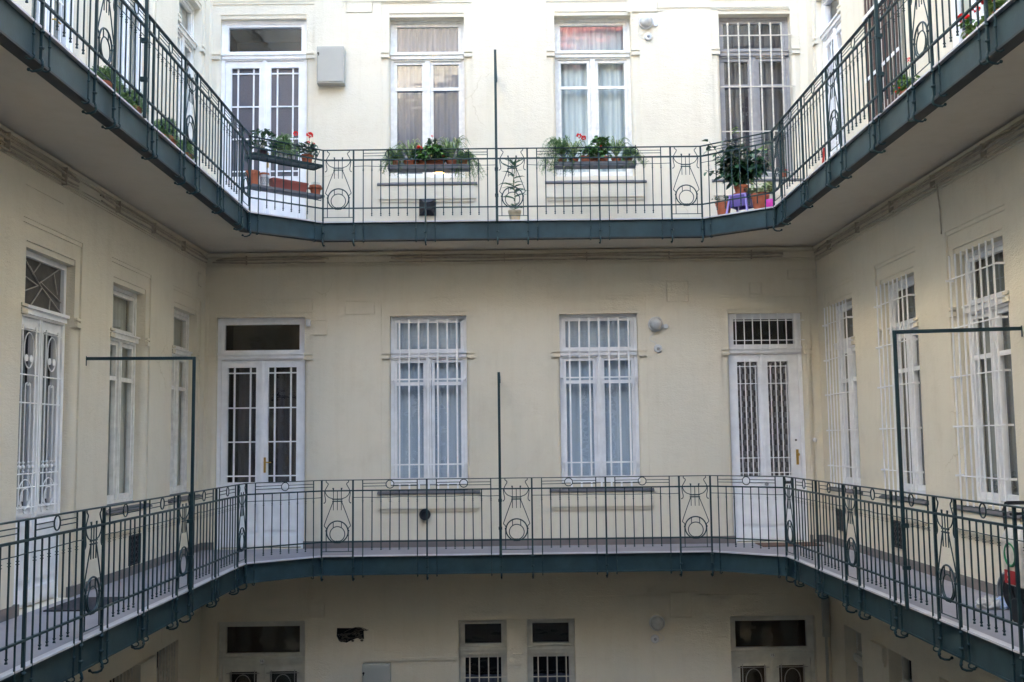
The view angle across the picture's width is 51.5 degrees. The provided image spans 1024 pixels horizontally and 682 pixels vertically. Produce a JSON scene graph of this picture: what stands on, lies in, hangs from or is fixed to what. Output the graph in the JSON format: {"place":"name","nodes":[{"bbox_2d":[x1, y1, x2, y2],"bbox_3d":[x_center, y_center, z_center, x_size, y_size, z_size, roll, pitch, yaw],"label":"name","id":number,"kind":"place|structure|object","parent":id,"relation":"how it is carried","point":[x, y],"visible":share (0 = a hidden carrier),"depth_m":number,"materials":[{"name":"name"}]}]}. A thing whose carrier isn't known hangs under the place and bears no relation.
{"place":"outdoors","nodes":[
{"label":"outdoors","id":0,"kind":"place"},
{"label":"ground","id":1,"kind":"structure","parent":0,"visible":0},
{"bbox_2d":[0,0,209,681],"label":"wall","id":2,"kind":"structure","parent":1,"relation":"on","point":[85,271],"depth_m":10.89,"materials":[{"name":"beige paint"}]},
{"bbox_2d":[0,130,79,189],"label":"cable bundle","id":3,"kind":"object","parent":2,"relation":"attached to","point":[8,146],"visible":1,"depth_m":9.37,"materials":[{"name":"plastic"}]},
{"bbox_2d":[13,250,69,608],"bbox_3d":[-4.717,0.807,9.674,0.875,3.180,1.065,-1,-5,0],"label":"door","id":4,"kind":"structure","parent":2,"relation":"in","point":[43,327],"depth_m":9.78,"materials":[{"name":"white paint"}]},
{"bbox_2d":[31,0,73,52],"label":"door","id":5,"kind":"structure","parent":2,"relation":"in","point":[58,35],"depth_m":10.36,"materials":[{"name":"white paint"}]},
{"bbox_2d":[109,667,132,681],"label":"window","id":6,"kind":"structure","parent":2,"relation":"in","point":[119,678],"depth_m":11.68,"materials":[{"name":"grey paint"}]},
{"bbox_2d":[106,285,152,514],"bbox_3d":[-4.676,0.641,11.748,0.983,2.464,1.365,-1,-5,0],"label":"window","id":7,"kind":"structure","parent":2,"relation":"in","point":[123,340],"depth_m":12.02,"materials":[{"name":"white paint"}]},
{"bbox_2d":[117,0,142,91],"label":"window","id":8,"kind":"structure","parent":2,"relation":"in","point":[141,1],"depth_m":12.27,"materials":[{"name":"white paint"}]},
{"bbox_2d":[128,534,140,565],"bbox_3d":[-4.202,2.322,11.816,0.022,0.332,0.342,-1,-5,0],"label":"vent grate","id":9,"kind":"object","parent":2,"relation":"attached to","point":[136,546],"visible":0.59,"depth_m":11.83,"materials":[{"name":"metal"}]},
{"bbox_2d":[86,356,195,592],"bbox_3d":[-3.690,1.314,10.498,1.066,2.339,0.046,0,-5,-6],"label":"carpet rack","id":10,"kind":"object","parent":2,"relation":"attached to","point":[191,522],"visible":1,"depth_m":10.55,"materials":[{"name":"green metal"}]},
{"bbox_2d":[100,194,207,262],"bbox_3d":[-4.217,-1.302,12.778,0.054,0.125,3.854,-1,-5,0],"label":"cable bundle","id":11,"kind":"object","parent":2,"relation":"attached to","point":[154,226],"visible":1,"depth_m":12.39,"materials":[{"name":"plastic"}]},
{"bbox_2d":[156,641,176,681],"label":"window","id":12,"kind":"structure","parent":2,"relation":"in","point":[163,672],"depth_m":13.08,"materials":[{"name":"grey paint"}]},
{"bbox_2d":[168,309,201,502],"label":"window","id":13,"kind":"structure","parent":2,"relation":"in","point":[176,389],"depth_m":14.13,"materials":[{"name":"white paint"}]},
{"bbox_2d":[177,0,197,139],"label":"window","id":14,"kind":"structure","parent":2,"relation":"in","point":[187,44],"depth_m":14.56,"materials":[{"name":"white paint"}]},
{"bbox_2d":[200,0,831,681],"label":"back wall","id":15,"kind":"structure","parent":1,"relation":"on","point":[380,370],"depth_m":14.79,"materials":[{"name":"beige paint"}]},
{"bbox_2d":[216,318,304,548],"bbox_3d":[-3.479,1.298,15.083,1.225,3.180,0.875,-1,-5,0],"label":"door","id":16,"kind":"structure","parent":15,"relation":"in","point":[261,376],"depth_m":14.79,"materials":[{"name":"white paint"}]},
{"bbox_2d":[218,621,304,681],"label":"door","id":17,"kind":"structure","parent":15,"relation":"in","point":[261,651],"depth_m":14.46,"materials":[{"name":"grey paint"}]},
{"bbox_2d":[221,20,306,218],"bbox_3d":[-3.531,-2.983,15.484,1.225,3.180,0.875,-1,-5,0],"label":"door","id":18,"kind":"structure","parent":15,"relation":"in","point":[264,82],"depth_m":15.18,"materials":[{"name":"white paint"}]},
{"bbox_2d":[212,256,328,264],"bbox_3d":[-3.359,-1.128,14.766,1.616,0.122,0.054,-1,-5,0],"label":"cable bundle","id":19,"kind":"object","parent":15,"relation":"attached to","point":[227,261],"visible":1,"depth_m":14.76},
{"bbox_2d":[317,46,344,85],"bbox_3d":[-2.558,-3.888,14.985,0.383,0.535,0.176,-1,-5,0],"label":"meter cabinet","id":20,"kind":"object","parent":15,"relation":"attached to","point":[330,65],"visible":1,"depth_m":14.93,"materials":[{"name":"metal"}]},
{"bbox_2d":[362,662,390,681],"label":"meter cabinet","id":21,"kind":"object","parent":15,"relation":"attached to","point":[377,672],"visible":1,"depth_m":14.15,"materials":[{"name":"metal"}]},
{"bbox_2d":[419,509,430,519],"bbox_3d":[-1.186,2.363,14.454,0.156,0.155,0.080,-1,-5,0],"label":"round vent","id":22,"kind":"object","parent":15,"relation":"attached to","point":[422,514],"visible":0.84,"depth_m":14.42,"materials":[{"name":"black plastic"}]},
{"bbox_2d":[419,199,434,215],"bbox_3d":[-1.183,-1.883,14.854,0.236,0.248,0.074,-1,-5,0],"label":"vent hood","id":23,"kind":"object","parent":15,"relation":"attached to","point":[430,203],"visible":0.68,"depth_m":14.84,"materials":[{"name":"black plastic"}]},
{"bbox_2d":[377,20,476,185],"bbox_3d":[-1.206,-3.399,15.181,1.405,2.464,0.388,-1,-5,0],"label":"window","id":24,"kind":"structure","parent":15,"relation":"in","point":[428,77],"depth_m":15.31,"materials":[{"name":"white paint"}]},
{"bbox_2d":[377,316,479,494],"bbox_3d":[-1.154,0.878,14.747,1.405,2.464,0.322,-1,-5,0],"label":"window","id":25,"kind":"structure","parent":15,"relation":"in","point":[429,437],"depth_m":14.81,"materials":[{"name":"white paint"}]},
{"bbox_2d":[459,619,506,681],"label":"window","id":26,"kind":"structure","parent":15,"relation":"in","point":[482,643],"depth_m":14.51,"materials":[{"name":"grey paint"}]},
{"bbox_2d":[0,0,1023,252],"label":"gallery","id":27,"kind":"object","parent":15,"relation":"attached to","point":[40,110],"visible":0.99,"depth_m":10.46,"materials":[{"name":"paint"}]},
{"bbox_2d":[90,65,126,92],"bbox_3d":[-3.491,-2.163,8.932,0.517,0.326,0.312,-1,-5,0],"label":"fern pot","id":28,"kind":"object","parent":27,"relation":"on","point":[106,72],"visible":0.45,"depth_m":8.88,"materials":[{"name":"ceramic"}]},
{"bbox_2d":[118,88,142,113],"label":"fern pot","id":29,"kind":"object","parent":27,"relation":"on","point":[131,102],"visible":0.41,"depth_m":9.46,"materials":[{"name":"ceramic"}]},
{"bbox_2d":[25,0,250,236],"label":"railing","id":30,"kind":"object","parent":27,"relation":"attached to","point":[97,49],"visible":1,"depth_m":9.83,"materials":[{"name":"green metal"}]},
{"bbox_2d":[140,0,148,117],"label":"carpet rack","id":31,"kind":"object","parent":30,"relation":"attached to","point":[144,78],"visible":1,"depth_m":9.31,"materials":[{"name":"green metal"}]},
{"bbox_2d":[154,117,181,145],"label":"fern pot","id":32,"kind":"object","parent":27,"relation":"on","point":[168,135],"visible":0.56,"depth_m":10.42,"materials":[{"name":"ceramic"}]},
{"bbox_2d":[176,140,198,159],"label":"fern pot","id":33,"kind":"object","parent":27,"relation":"on","point":[190,148],"visible":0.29,"depth_m":10.98,"materials":[{"name":"ceramic"}]},
{"bbox_2d":[251,136,322,241],"bbox_3d":[-2.877,-1.917,13.544,1.044,1.237,0.072,4,-7,-41],"label":"railing","id":34,"kind":"object","parent":27,"relation":"attached to","point":[291,161],"visible":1,"depth_m":13.52,"materials":[{"name":"black metal"}]},
{"bbox_2d":[248,140,321,170],"bbox_3d":[-2.935,-2.406,13.700,0.998,0.214,0.241,4,-7,-41],"label":"plant shelf","id":35,"kind":"object","parent":34,"relation":"attached to","point":[262,158],"visible":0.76,"depth_m":13.68,"materials":[{"name":"black metal"}]},
{"bbox_2d":[250,128,276,153],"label":"ivy pot","id":36,"kind":"object","parent":35,"relation":"on","point":[264,133],"visible":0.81,"depth_m":13.48,"materials":[{"name":"plant"}]},
{"bbox_2d":[270,132,300,158],"bbox_3d":[-2.946,-2.508,13.665,0.450,0.370,0.272,-1,-5,0],"label":"fern pot","id":37,"kind":"object","parent":35,"relation":"on","point":[285,138],"visible":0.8,"depth_m":13.64,"materials":[{"name":"ceramic"}]},
{"bbox_2d":[293,131,317,162],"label":"geranium pot","id":38,"kind":"object","parent":35,"relation":"on","point":[312,145],"visible":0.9,"depth_m":13.88,"materials":[{"name":"ceramic"}]},
{"bbox_2d":[245,183,324,200],"bbox_3d":[-2.923,-1.889,13.656,1.044,0.088,0.230,4,-7,-41],"label":"plant shelf","id":39,"kind":"object","parent":34,"relation":"attached to","point":[270,189],"visible":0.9,"depth_m":13.63,"materials":[{"name":"black metal"}]},
{"bbox_2d":[245,170,259,183],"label":"terracotta pot","id":40,"kind":"object","parent":39,"relation":"on","point":[254,176],"visible":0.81,"depth_m":13.29,"materials":[{"name":"ceramic"}]},
{"bbox_2d":[260,172,269,185],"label":"lattice pot","id":41,"kind":"object","parent":39,"relation":"on","point":[262,178],"visible":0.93,"depth_m":13.41,"materials":[{"name":"ceramic"}]},
{"bbox_2d":[269,177,308,191],"bbox_3d":[-2.886,-1.991,13.679,0.512,0.140,0.142,4,-7,-41],"label":"planter box","id":42,"kind":"object","parent":39,"relation":"on","point":[287,184],"visible":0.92,"depth_m":13.61,"materials":[{"name":"brown plastic"}]},
{"bbox_2d":[308,184,321,193],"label":"terracotta pot","id":43,"kind":"object","parent":39,"relation":"on","point":[311,188],"visible":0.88,"depth_m":13.88,"materials":[{"name":"ceramic"}]},
{"bbox_2d":[494,49,498,220],"bbox_3d":[-0.212,-2.666,14.438,0.046,2.313,1.058,-1,-5,0],"label":"carpet rack","id":44,"kind":"object","parent":27,"relation":"attached to","point":[495,109],"visible":1,"depth_m":13.92,"materials":[{"name":"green metal"}]},
{"bbox_2d":[321,146,703,246],"bbox_3d":[0.007,-1.897,13.918,4.993,1.278,0.121,-1,-5,0],"label":"railing","id":45,"kind":"object","parent":27,"relation":"attached to","point":[508,168],"visible":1,"depth_m":13.89,"materials":[{"name":"black metal"}]},
{"bbox_2d":[388,148,468,172],"bbox_3d":[-1.098,-2.391,14.022,1.076,0.263,0.252,-1,-5,0],"label":"hanging tray","id":46,"kind":"object","parent":45,"relation":"hanging from","point":[411,169],"visible":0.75,"depth_m":13.95,"materials":[{"name":"black metal"}]},
{"bbox_2d":[378,147,406,177],"bbox_3d":[-1.571,-2.375,14.037,0.428,0.410,0.303,-1,-5,0],"label":"fern pot","id":47,"kind":"object","parent":46,"relation":"in","point":[399,152],"visible":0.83,"depth_m":14.02,"materials":[{"name":"ceramic"}]},
{"bbox_2d":[395,138,422,164],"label":"spider plant pot","id":48,"kind":"object","parent":46,"relation":"in","point":[411,146],"visible":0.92,"depth_m":14.02,"materials":[{"name":"ceramic"}]},
{"bbox_2d":[410,135,450,163],"bbox_3d":[-1.079,-2.502,14.051,0.559,0.465,0.404,-1,-5,0],"label":"geranium plant","id":49,"kind":"object","parent":46,"relation":"in","point":[429,152],"visible":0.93,"depth_m":13.98,"materials":[{"name":"plant"}]},
{"bbox_2d":[436,135,467,163],"bbox_3d":[-0.782,-2.499,14.048,0.538,0.451,0.339,-1,-5,0],"label":"spider plant pot","id":50,"kind":"object","parent":46,"relation":"in","point":[447,144],"visible":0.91,"depth_m":14.03,"materials":[{"name":"ceramic"}]},
{"bbox_2d":[450,150,486,184],"bbox_3d":[-0.589,-2.275,14.049,0.492,0.538,0.330,2,-6,-23],"label":"fern pot","id":51,"kind":"object","parent":46,"relation":"in","point":[461,153],"visible":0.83,"depth_m":14.01,"materials":[{"name":"ceramic"}]},
{"bbox_2d":[555,145,635,169],"bbox_3d":[1.100,-2.435,14.037,1.072,0.263,0.252,-1,-5,0],"label":"hanging tray","id":52,"kind":"object","parent":45,"relation":"hanging from","point":[603,165],"visible":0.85,"depth_m":13.96,"materials":[{"name":"black metal"}]},
{"bbox_2d":[537,135,574,176],"bbox_3d":[0.585,-2.455,14.052,0.576,0.577,0.384,-1,-5,0],"label":"fern pot","id":53,"kind":"object","parent":52,"relation":"in","point":[557,143],"visible":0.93,"depth_m":14.03,"materials":[{"name":"ceramic"}]},
{"bbox_2d":[567,140,586,160],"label":"spider plant pot","id":54,"kind":"object","parent":52,"relation":"in","point":[575,150],"visible":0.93,"depth_m":14.04,"materials":[{"name":"ceramic"}]},
{"bbox_2d":[576,133,611,160],"bbox_3d":[1.091,-2.534,14.060,0.485,0.441,0.311,-1,-5,0],"label":"plant","id":55,"kind":"object","parent":52,"relation":"in","point":[599,140],"visible":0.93,"depth_m":14.01,"materials":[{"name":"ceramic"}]},
{"bbox_2d":[599,136,630,160],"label":"spider plant pot","id":56,"kind":"object","parent":52,"relation":"in","point":[620,144],"visible":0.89,"depth_m":14.04,"materials":[{"name":"ceramic"}]},
{"bbox_2d":[621,145,648,168],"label":"fern pot","id":57,"kind":"object","parent":52,"relation":"in","point":[628,153],"visible":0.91,"depth_m":14.01,"materials":[{"name":"ceramic"}]},
{"bbox_2d":[499,159,526,219],"bbox_3d":[0.026,-2.000,14.067,0.435,0.871,0.187,-1,-5,0],"label":"dragon plant","id":58,"kind":"object","parent":27,"relation":"on","point":[514,211],"visible":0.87,"depth_m":14.05,"materials":[{"name":"green plant"}]},
{"bbox_2d":[712,195,730,214],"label":"shrub pot","id":59,"kind":"object","parent":27,"relation":"on","point":[721,208],"visible":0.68,"depth_m":13.83,"materials":[{"name":"orange ceramic"}]},
{"bbox_2d":[700,131,772,237],"bbox_3d":[2.887,-1.983,13.599,1.006,1.237,0.072,-5,-7,39],"label":"railing","id":60,"kind":"object","parent":27,"relation":"attached to","point":[740,197],"visible":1,"depth_m":13.59,"materials":[{"name":"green metal"}]},
{"bbox_2d":[726,192,752,213],"bbox_3d":[2.982,-1.759,13.763,0.320,0.262,0.320,-5,-7,39],"label":"stool","id":61,"kind":"object","parent":27,"relation":"on","point":[737,207],"visible":0.71,"depth_m":13.70,"materials":[{"name":"purple plastic"}]},
{"bbox_2d":[702,125,775,193],"bbox_3d":[2.947,-2.359,13.807,0.979,0.940,0.465,-1,-5,0],"label":"leafy shrub","id":62,"kind":"object","parent":61,"relation":"on","point":[743,170],"visible":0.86,"depth_m":13.77,"materials":[{"name":"green plant"}]},
{"bbox_2d":[744,181,772,208],"bbox_3d":[3.161,-1.842,13.602,0.392,0.394,0.317,-4,-6,31],"label":"variegated plant","id":63,"kind":"object","parent":27,"relation":"on","point":[761,198],"visible":0.8,"depth_m":13.52,"materials":[{"name":"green plant"}]},
{"bbox_2d":[766,199,772,206],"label":"pink pot","id":64,"kind":"object","parent":27,"relation":"on","point":[769,202],"visible":0.52,"depth_m":13.41,"materials":[{"name":"plastic"}]},
{"bbox_2d":[770,0,1004,231],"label":"railing","id":65,"kind":"object","parent":27,"relation":"attached to","point":[912,65],"visible":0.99,"depth_m":9.99,"materials":[{"name":"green metal"}]},
{"bbox_2d":[874,0,884,112],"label":"carpet rack","id":66,"kind":"object","parent":65,"relation":"attached to","point":[879,73],"visible":1,"depth_m":9.41,"materials":[{"name":"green metal"}]},
{"bbox_2d":[892,57,919,94],"bbox_3d":[3.437,-2.256,9.189,0.316,0.388,0.280,-5,-7,38],"label":"geranium pot","id":67,"kind":"object","parent":27,"relation":"on","point":[901,89],"visible":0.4,"depth_m":9.16,"materials":[{"name":"ceramic"}]},
{"bbox_2d":[958,6,983,38],"bbox_3d":[3.466,-2.322,7.870,0.343,0.272,0.273,-1,-5,0],"label":"geranium pot","id":68,"kind":"object","parent":27,"relation":"on","point":[969,28],"visible":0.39,"depth_m":7.83,"materials":[{"name":"ceramic"}]},
{"bbox_2d":[981,0,1007,15],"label":"geranium pot","id":69,"kind":"object","parent":27,"relation":"on","point":[999,4],"visible":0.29,"depth_m":7.45,"materials":[{"name":"ceramic"}]},
{"bbox_2d":[0,535,1023,681],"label":"gallery","id":70,"kind":"object","parent":15,"relation":"attached to","point":[991,650],"visible":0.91,"depth_m":11.89,"materials":[{"name":"paint"}]},
{"bbox_2d":[43,597,122,611],"bbox_3d":[-3.857,2.380,9.602,0.440,0.012,0.780,-1,-5,0],"label":"doormat","id":71,"kind":"object","parent":70,"relation":"on","point":[91,602],"visible":0.42,"depth_m":9.53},
{"bbox_2d":[0,483,247,681],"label":"railing","id":72,"kind":"object","parent":70,"relation":"attached to","point":[100,606],"visible":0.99,"depth_m":8.51,"materials":[{"name":"green metal"}]},
{"bbox_2d":[247,480,321,585],"bbox_3d":[-2.824,2.364,13.143,1.044,1.237,0.072,4,-7,-41],"label":"railing","id":73,"kind":"object","parent":70,"relation":"attached to","point":[280,500],"visible":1,"depth_m":13.13,"materials":[{"name":"green metal"}]},
{"bbox_2d":[320,475,713,581],"bbox_3d":[0.059,2.384,13.518,4.993,1.278,0.121,-1,-5,0],"label":"railing","id":74,"kind":"object","parent":70,"relation":"attached to","point":[516,497],"visible":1,"depth_m":13.49,"materials":[{"name":"green metal"}]},
{"bbox_2d":[497,372,501,555],"bbox_3d":[-0.159,1.602,14.039,0.046,2.339,1.058,-1,-5,0],"label":"carpet rack","id":75,"kind":"object","parent":74,"relation":"attached to","point":[499,472],"visible":1,"depth_m":13.52,"materials":[{"name":"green metal"}]},
{"bbox_2d":[710,475,784,577],"bbox_3d":[2.939,2.298,13.198,1.006,1.237,0.072,-5,-7,39],"label":"railing","id":76,"kind":"object","parent":70,"relation":"attached to","point":[743,538],"visible":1,"depth_m":13.19,"materials":[{"name":"green metal"}]},
{"bbox_2d":[755,542,823,546],"bbox_3d":[3.692,2.712,14.146,0.800,0.012,0.460,-1,-5,0],"label":"doormat","id":77,"kind":"object","parent":70,"relation":"on","point":[774,544],"visible":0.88,"depth_m":14.08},
{"bbox_2d":[782,476,1023,681],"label":"railing","id":78,"kind":"object","parent":70,"relation":"attached to","point":[956,592],"visible":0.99,"depth_m":8.83,"materials":[{"name":"green metal"}]},
{"bbox_2d":[892,325,1022,609],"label":"carpet rack","id":79,"kind":"object","parent":78,"relation":"attached to","point":[905,566],"visible":1,"depth_m":9.00,"materials":[{"name":"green metal"}]},
{"bbox_2d":[975,595,1009,609],"bbox_3d":[4.018,2.157,8.787,0.352,0.111,0.232,-1,-5,5],"label":"carrier bag","id":80,"kind":"object","parent":70,"relation":"on","point":[991,603],"visible":0.6,"depth_m":8.73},
{"bbox_2d":[997,512,1023,607],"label":"scooter","id":81,"kind":"object","parent":70,"relation":"on","point":[1005,591],"visible":0.12,"depth_m":8.68,"materials":[{"name":"rubber"}]},
{"bbox_2d":[1000,501,1023,622],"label":"shopping trolley","id":82,"kind":"object","parent":70,"relation":"on","point":[1012,567],"visible":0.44,"depth_m":8.04,"materials":[{"name":"fabric"}]},
{"bbox_2d":[527,619,574,681],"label":"window","id":83,"kind":"structure","parent":15,"relation":"in","point":[550,642],"depth_m":14.52,"materials":[{"name":"grey paint"}]},
{"bbox_2d":[389,250,782,262],"bbox_3d":[1.039,-1.180,14.791,5.502,0.122,0.054,-1,-5,0],"label":"cable bundle","id":84,"kind":"object","parent":15,"relation":"attached to","point":[750,252],"visible":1,"depth_m":14.78,"materials":[{"name":"plastic"}]},
{"bbox_2d":[546,19,646,183],"bbox_3d":[1.163,-3.427,15.195,1.431,2.464,0.389,-1,-5,0],"label":"window","id":85,"kind":"structure","parent":15,"relation":"in","point":[593,78],"depth_m":15.32,"materials":[{"name":"white paint"}]},
{"bbox_2d":[551,314,654,491],"bbox_3d":[1.216,0.850,14.761,1.431,2.464,0.322,-1,-5,0],"label":"window","id":86,"kind":"structure","parent":15,"relation":"in","point":[599,406],"depth_m":14.82,"materials":[{"name":"white paint"}]},
{"bbox_2d":[638,15,657,38],"bbox_3d":[1.944,-4.483,15.089,0.282,0.359,0.121,-1,-5,0],"label":"wall lamp","id":87,"kind":"object","parent":15,"relation":"attached to","point":[645,22],"visible":1,"depth_m":15.07,"materials":[{"name":"glass"}]},
{"bbox_2d":[651,635,658,642],"bbox_3d":[1.934,4.026,14.327,0.112,0.111,0.052,-1,-5,0],"label":"motion sensor","id":88,"kind":"object","parent":15,"relation":"attached to","point":[654,638],"visible":1,"depth_m":14.32,"materials":[{"name":"plastic"}]},
{"bbox_2d":[649,615,664,641],"bbox_3d":[1.963,3.884,14.306,0.212,0.359,0.121,-1,-5,0],"label":"wall lamp","id":89,"kind":"object","parent":15,"relation":"attached to","point":[656,622],"visible":1,"depth_m":14.29,"materials":[{"name":"glass"}]},
{"bbox_2d":[648,317,667,344],"bbox_3d":[2.031,-0.136,14.683,0.282,0.417,0.121,-1,-5,0],"label":"wall lamp","id":90,"kind":"object","parent":15,"relation":"attached to","point":[655,324],"visible":1,"depth_m":14.67,"materials":[{"name":"glass"}]},
{"bbox_2d":[654,344,661,352],"bbox_3d":[2.024,0.103,14.695,0.112,0.111,0.052,-1,-5,0],"label":"motion sensor","id":91,"kind":"object","parent":15,"relation":"attached to","point":[657,348],"visible":1,"depth_m":14.69,"materials":[{"name":"plastic"}]},
{"bbox_2d":[712,17,802,181],"bbox_3d":[3.484,-3.455,15.208,1.367,2.464,0.388,-1,-5,0],"label":"window","id":92,"kind":"structure","parent":15,"relation":"in","point":[755,85],"depth_m":15.31,"materials":[{"name":"grey paint"}]},
{"bbox_2d":[728,313,807,541],"bbox_3d":[3.547,1.212,15.088,1.062,3.180,0.946,-1,-5,0],"label":"door","id":93,"kind":"structure","parent":15,"relation":"in","point":[765,357],"depth_m":14.78,"materials":[{"name":"white paint"}]},
{"bbox_2d":[730,615,814,681],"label":"door","id":94,"kind":"structure","parent":15,"relation":"in","point":[763,648],"depth_m":14.50,"materials":[{"name":"grey paint"}]},
{"bbox_2d":[806,0,1023,681],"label":"wall","id":95,"kind":"structure","parent":1,"relation":"on","point":[907,266],"depth_m":11.17,"materials":[{"name":"beige paint"}]},
{"bbox_2d":[819,0,845,158],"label":"door","id":96,"kind":"structure","parent":95,"relation":"in","point":[830,35],"depth_m":14.43,"materials":[{"name":"white paint"}]},
{"bbox_2d":[837,509,842,530],"bbox_3d":[4.287,2.334,13.872,0.022,0.283,0.226,-1,-5,0],"label":"vent grate","id":97,"kind":"object","parent":95,"relation":"attached to","point":[838,519],"visible":0.65,"depth_m":13.87,"materials":[{"name":"metal"}]},
{"bbox_2d":[822,299,862,494],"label":"window","id":98,"kind":"structure","parent":95,"relation":"in","point":[851,474],"depth_m":13.78,"materials":[{"name":"white paint"}]},
{"bbox_2d":[853,631,862,681],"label":"window","id":99,"kind":"structure","parent":95,"relation":"in","point":[857,656],"depth_m":13.66,"materials":[{"name":"grey paint"}]},
{"bbox_2d":[862,0,905,120],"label":"window","id":100,"kind":"structure","parent":95,"relation":"in","point":[869,8],"depth_m":12.07,"materials":[{"name":"white paint"}]},
{"bbox_2d":[894,520,901,548],"bbox_3d":[4.297,2.150,11.800,0.022,0.302,0.304,-1,-5,0],"label":"vent grate","id":101,"kind":"object","parent":95,"relation":"attached to","point":[900,536],"visible":0.54,"depth_m":11.79,"materials":[{"name":"metal"}]},
{"bbox_2d":[874,274,928,504],"bbox_3d":[4.727,0.524,11.742,0.995,2.464,1.355,-1,-5,0],"label":"window","id":102,"kind":"structure","parent":95,"relation":"in","point":[910,363],"depth_m":11.76,"materials":[{"name":"white paint"}]},
{"bbox_2d":[899,656,911,681],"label":"window","id":103,"kind":"structure","parent":95,"relation":"in","point":[906,671],"depth_m":12.10,"materials":[{"name":"grey paint"}]},
{"bbox_2d":[814,119,1023,255],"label":"cable bundle","id":104,"kind":"object","parent":95,"relation":"attached to","point":[982,152],"visible":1,"depth_m":10.66,"materials":[{"name":"plastic"}]},
{"bbox_2d":[936,185,941,233],"bbox_3d":[4.250,-1.310,10.568,0.026,0.503,0.056,-1,-5,0],"label":"drop cable","id":105,"kind":"object","parent":95,"relation":"attached to","point":[939,209],"visible":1,"depth_m":10.54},
{"bbox_2d":[951,0,983,47],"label":"window","id":106,"kind":"structure","parent":95,"relation":"in","point":[956,39],"depth_m":10.47,"materials":[{"name":"white paint"}]},
{"bbox_2d":[945,238,1021,518],"bbox_3d":[4.736,0.335,9.715,0.995,2.464,1.361,-1,-5,0],"label":"window","id":107,"kind":"structure","parent":95,"relation":"in","point":[995,356],"depth_m":9.74,"materials":[{"name":"white paint"}]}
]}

